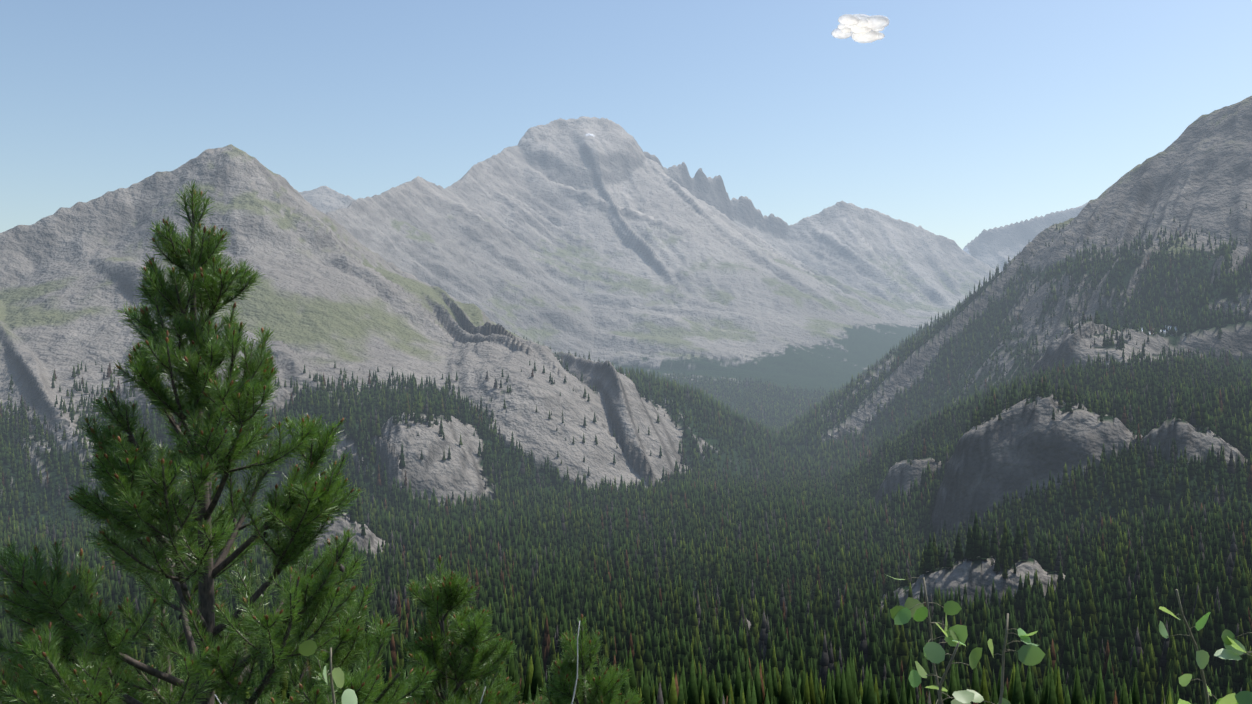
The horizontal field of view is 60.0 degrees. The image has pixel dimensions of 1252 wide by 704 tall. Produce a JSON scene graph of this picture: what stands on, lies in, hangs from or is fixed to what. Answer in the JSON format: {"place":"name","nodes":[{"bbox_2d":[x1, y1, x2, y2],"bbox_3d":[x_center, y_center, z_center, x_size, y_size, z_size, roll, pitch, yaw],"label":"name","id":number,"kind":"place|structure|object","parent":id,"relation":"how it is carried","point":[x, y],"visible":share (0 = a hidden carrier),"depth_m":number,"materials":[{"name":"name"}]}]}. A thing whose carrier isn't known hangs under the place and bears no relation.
{"place":"outdoors","nodes":[
{"label":"outdoors","id":0,"kind":"place"},
{"bbox_2d":[0,96,1251,678],"bbox_3d":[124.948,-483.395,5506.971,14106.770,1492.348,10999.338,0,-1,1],"label":"mountain","id":1,"kind":"structure","parent":0,"point":[604,240],"depth_m":2087.76,"materials":[{"name":"grey stone"}]},
{"bbox_2d":[0,548,191,703],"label":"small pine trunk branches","id":2,"kind":"object","parent":1,"relation":"on","point":[89,586],"visible":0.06,"depth_m":6.35,"materials":[{"name":"green plant"}]},
{"bbox_2d":[0,179,437,703],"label":"pine tree","id":3,"kind":"object","parent":1,"relation":"on","point":[140,488],"visible":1,"depth_m":5.28,"materials":[{"name":"green plant"}]},
{"bbox_2d":[299,640,356,703],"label":"aspen saplings","id":4,"kind":"object","parent":1,"relation":"on","point":[309,648],"visible":1,"depth_m":2.45,"materials":[{"name":"green plant"}]},
{"bbox_2d":[214,621,579,703],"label":"dead shrub twigs","id":5,"kind":"object","parent":1,"relation":"on","point":[576,677],"visible":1,"depth_m":3.01,"materials":[{"name":"brown wood"}]},
{"bbox_2d":[383,555,536,703],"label":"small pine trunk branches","id":6,"kind":"object","parent":1,"relation":"on","point":[430,649],"visible":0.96,"depth_m":6.54,"materials":[{"name":"green plant"}]},
{"bbox_2d":[525,614,644,703],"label":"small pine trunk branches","id":7,"kind":"object","parent":1,"relation":"on","point":[602,689],"visible":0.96,"depth_m":7.09,"materials":[{"name":"green plant"}]},
{"bbox_2d":[0,204,1251,703],"bbox_3d":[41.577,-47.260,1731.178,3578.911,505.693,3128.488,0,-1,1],"label":"forest","id":8,"kind":"object","parent":1,"relation":"on","point":[756,546],"visible":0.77,"depth_m":935.28,"materials":[{"name":"green plant"}]},
{"bbox_2d":[887,575,1044,703],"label":"aspen saplings","id":9,"kind":"object","parent":1,"relation":"on","point":[1030,654],"visible":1,"depth_m":2.33,"materials":[{"name":"green plant"}]},
{"bbox_2d":[1159,589,1251,703],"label":"aspen saplings","id":10,"kind":"object","parent":1,"relation":"on","point":[1234,649],"visible":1,"depth_m":2.28,"materials":[{"name":"green plant"}]},
{"bbox_2d":[0,0,1251,249],"label":"sky","id":11,"kind":"structure","parent":0,"point":[967,118],"materials":[{"name":"blue"}]},
{"bbox_2d":[831,14,888,42],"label":"cloud","id":12,"kind":"structure","parent":0,"point":[862,28],"depth_m":8908.68,"materials":[{"name":"white"}]}
]}

